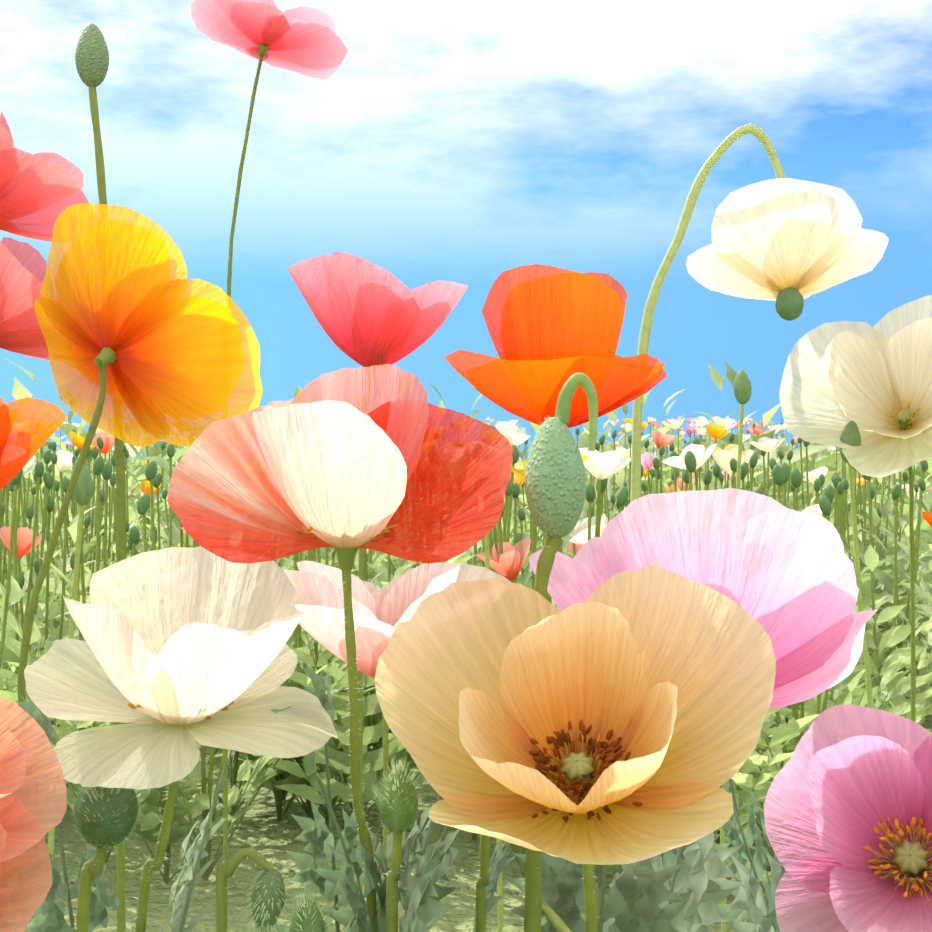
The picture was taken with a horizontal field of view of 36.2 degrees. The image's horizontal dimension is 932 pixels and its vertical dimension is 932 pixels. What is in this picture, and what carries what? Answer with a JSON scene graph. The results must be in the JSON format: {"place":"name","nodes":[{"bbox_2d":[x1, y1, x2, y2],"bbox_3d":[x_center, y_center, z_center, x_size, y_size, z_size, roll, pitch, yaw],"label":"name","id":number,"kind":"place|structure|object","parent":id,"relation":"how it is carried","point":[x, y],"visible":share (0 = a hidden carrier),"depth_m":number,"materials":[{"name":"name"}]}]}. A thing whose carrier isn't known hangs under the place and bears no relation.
{"place":"outdoors","nodes":[
{"label":"outdoors","id":0,"kind":"place"},
{"bbox_2d":[0,421,931,883],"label":"field","id":1,"kind":"structure","parent":0,"point":[884,587],"depth_m":1.72,"materials":[{"name":"green plant"}]},
{"bbox_2d":[0,0,931,458],"label":"sky","id":2,"kind":"structure","parent":0,"point":[469,143],"materials":[{"name":"blue"}]},
{"bbox_2d":[2,359,931,570],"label":"field","id":3,"kind":"structure","parent":0,"point":[713,432],"depth_m":4.81,"materials":[{"name":"green plant"}]},
{"bbox_2d":[27,459,931,931],"bbox_3d":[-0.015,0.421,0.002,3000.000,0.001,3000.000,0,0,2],"label":"ground","id":4,"kind":"structure","parent":0,"point":[265,833],"depth_m":1.47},
{"bbox_2d":[0,237,48,359],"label":"poppy flower","id":5,"kind":"object","parent":4,"relation":"on","point":[23,266],"visible":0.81,"depth_m":0.57,"materials":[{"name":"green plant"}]},
{"bbox_2d":[0,794,51,931],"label":"poppy flower","id":6,"kind":"object","parent":4,"relation":"on","point":[25,881],"visible":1,"depth_m":0.31,"materials":[{"name":"orange plant"}]},
{"bbox_2d":[0,695,66,861],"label":"poppy flower","id":7,"kind":"object","parent":4,"relation":"on","point":[32,780],"visible":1,"depth_m":0.32,"materials":[{"name":"orange plant"}]},
{"bbox_2d":[0,397,67,489],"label":"orange poppy","id":8,"kind":"object","parent":4,"relation":"on","point":[29,427],"visible":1,"depth_m":0.47,"materials":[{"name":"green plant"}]},
{"bbox_2d":[0,112,88,241],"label":"poppy flower","id":9,"kind":"object","parent":4,"relation":"on","point":[40,192],"visible":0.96,"depth_m":0.61,"materials":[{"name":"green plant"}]},
{"bbox_2d":[48,464,93,859],"bbox_3d":[-0.210,0.207,0.756,0.026,0.419,0.012,0,0,2],"label":"bud","id":10,"kind":"object","parent":4,"relation":"on","point":[82,495],"visible":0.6,"depth_m":0.75,"materials":[{"name":"green plant"}]},
{"bbox_2d":[75,23,125,931],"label":"bud","id":11,"kind":"object","parent":4,"relation":"on","point":[92,58],"visible":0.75,"depth_m":0.60,"materials":[{"name":"green plant"}]},
{"bbox_2d":[68,784,146,931],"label":"poppy bud","id":12,"kind":"object","parent":4,"relation":"on","point":[105,818],"visible":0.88,"depth_m":0.33,"materials":[{"name":"green plant"}]},
{"bbox_2d":[17,203,262,931],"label":"yellow poppy","id":13,"kind":"object","parent":4,"relation":"on","point":[148,343],"visible":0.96,"depth_m":0.53,"materials":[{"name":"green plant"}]},
{"bbox_2d":[24,546,337,931],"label":"poppy flower","id":14,"kind":"object","parent":4,"relation":"on","point":[175,655],"visible":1,"depth_m":0.34,"materials":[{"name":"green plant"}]},
{"bbox_2d":[216,847,292,931],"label":"poppy bud","id":15,"kind":"object","parent":4,"relation":"on","point":[267,898],"visible":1,"depth_m":0.33,"materials":[{"name":"green plant"}]},
{"bbox_2d":[191,0,347,931],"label":"poppy flower","id":16,"kind":"object","parent":4,"relation":"on","point":[305,41],"visible":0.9,"depth_m":0.92,"materials":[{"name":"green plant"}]},
{"bbox_2d":[281,884,331,931],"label":"poppy bud","id":17,"kind":"object","parent":4,"relation":"on","point":[307,916],"visible":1,"depth_m":0.33,"materials":[{"name":"green plant"}]},
{"bbox_2d":[167,364,512,931],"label":"poppy flower","id":18,"kind":"object","parent":4,"relation":"on","point":[346,463],"visible":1,"depth_m":0.35,"materials":[{"name":"red plant"}]},
{"bbox_2d":[287,251,467,902],"bbox_3d":[-0.045,0.155,0.727,0.089,0.524,0.080,0,0,-33],"label":"poppy flower","id":19,"kind":"object","parent":4,"relation":"on","point":[366,313],"visible":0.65,"depth_m":0.70,"materials":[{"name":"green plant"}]},
{"bbox_2d":[282,561,509,881],"bbox_3d":[-0.031,0.229,0.595,0.100,0.378,0.087,0,0,2],"label":"poppy flower","id":20,"kind":"object","parent":4,"relation":"on","point":[383,612],"visible":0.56,"depth_m":0.59,"materials":[{"name":"pink plant"}]},
{"bbox_2d":[371,756,422,931],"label":"bud","id":21,"kind":"object","parent":4,"relation":"on","point":[397,803],"visible":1,"depth_m":0.34,"materials":[{"name":"green plant"}]},
{"bbox_2d":[16,663,785,931],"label":"poppy leaves","id":22,"kind":"object","parent":4,"relation":"on","point":[656,893],"visible":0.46,"depth_m":0.38,"materials":[{"name":"green plant"}]},
{"bbox_2d":[25,408,881,493],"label":"flowers","id":23,"kind":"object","parent":4,"relation":"on","point":[71,413],"visible":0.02,"depth_m":12.05,"materials":[{"name":"white plant"}]},
{"bbox_2d":[474,834,598,931],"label":"plant stems","id":24,"kind":"object","parent":4,"relation":"on","point":[482,881],"visible":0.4,"depth_m":0.37,"materials":[{"name":"green plant"}]},
{"bbox_2d":[444,264,666,606],"bbox_3d":[0.040,0.166,0.614,0.097,0.504,0.108,0,0,2],"label":"orange poppy","id":25,"kind":"object","parent":4,"relation":"on","point":[552,329],"visible":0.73,"depth_m":0.59,"materials":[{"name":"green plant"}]},
{"bbox_2d":[524,372,597,931],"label":"bud","id":26,"kind":"object","parent":4,"relation":"on","point":[555,482],"visible":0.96,"depth_m":0.35,"materials":[{"name":"green plant"}]},
{"bbox_2d":[374,564,775,931],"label":"poppy flower","id":27,"kind":"object","parent":4,"relation":"on","point":[618,718],"visible":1,"depth_m":0.32,"materials":[{"name":"beige plant"}]},
{"bbox_2d":[529,488,876,708],"bbox_3d":[0.074,0.212,0.445,0.108,0.412,0.092,0,0,2],"label":"poppy flower","id":28,"kind":"object","parent":4,"relation":"on","point":[783,576],"visible":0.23,"depth_m":0.41,"materials":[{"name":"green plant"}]},
{"bbox_2d":[720,370,751,931],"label":"bud","id":29,"kind":"object","parent":4,"relation":"on","point":[742,388],"visible":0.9,"depth_m":0.94,"materials":[{"name":"green plant"}]},
{"bbox_2d":[630,123,887,502],"bbox_3d":[0.180,0.106,0.862,0.143,0.620,0.097,0,0,22],"label":"poppy flower","id":30,"kind":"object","parent":4,"relation":"on","point":[788,245],"depth_m":0.83,"materials":[{"name":"white plant"}]},
{"bbox_2d":[764,704,931,931],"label":"poppy flower","id":31,"kind":"object","parent":4,"relation":"on","point":[848,812],"visible":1,"depth_m":0.36,"materials":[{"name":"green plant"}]},
{"bbox_2d":[779,295,931,721],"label":"poppy flower","id":32,"kind":"object","parent":4,"relation":"on","point":[874,383],"visible":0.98,"depth_m":0.78,"materials":[{"name":"white plant"}]},
{"bbox_2d":[839,421,872,707],"bbox_3d":[0.215,0.196,0.774,0.024,0.441,0.012,0,0,2],"label":"bud","id":33,"kind":"object","parent":4,"relation":"on","point":[850,435],"visible":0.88,"depth_m":0.77,"materials":[{"name":"green plant"}]},
{"bbox_2d":[922,512,931,526],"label":"orange poppy","id":34,"kind":"object","parent":4,"relation":"on","point":[927,516],"visible":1,"depth_m":1.38,"materials":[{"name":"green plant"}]},
{"bbox_2d":[484,533,502,931],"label":"stem","id":35,"kind":"object","parent":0,"point":[499,882],"depth_m":0.90,"materials":[{"name":"green plant"}]}
]}

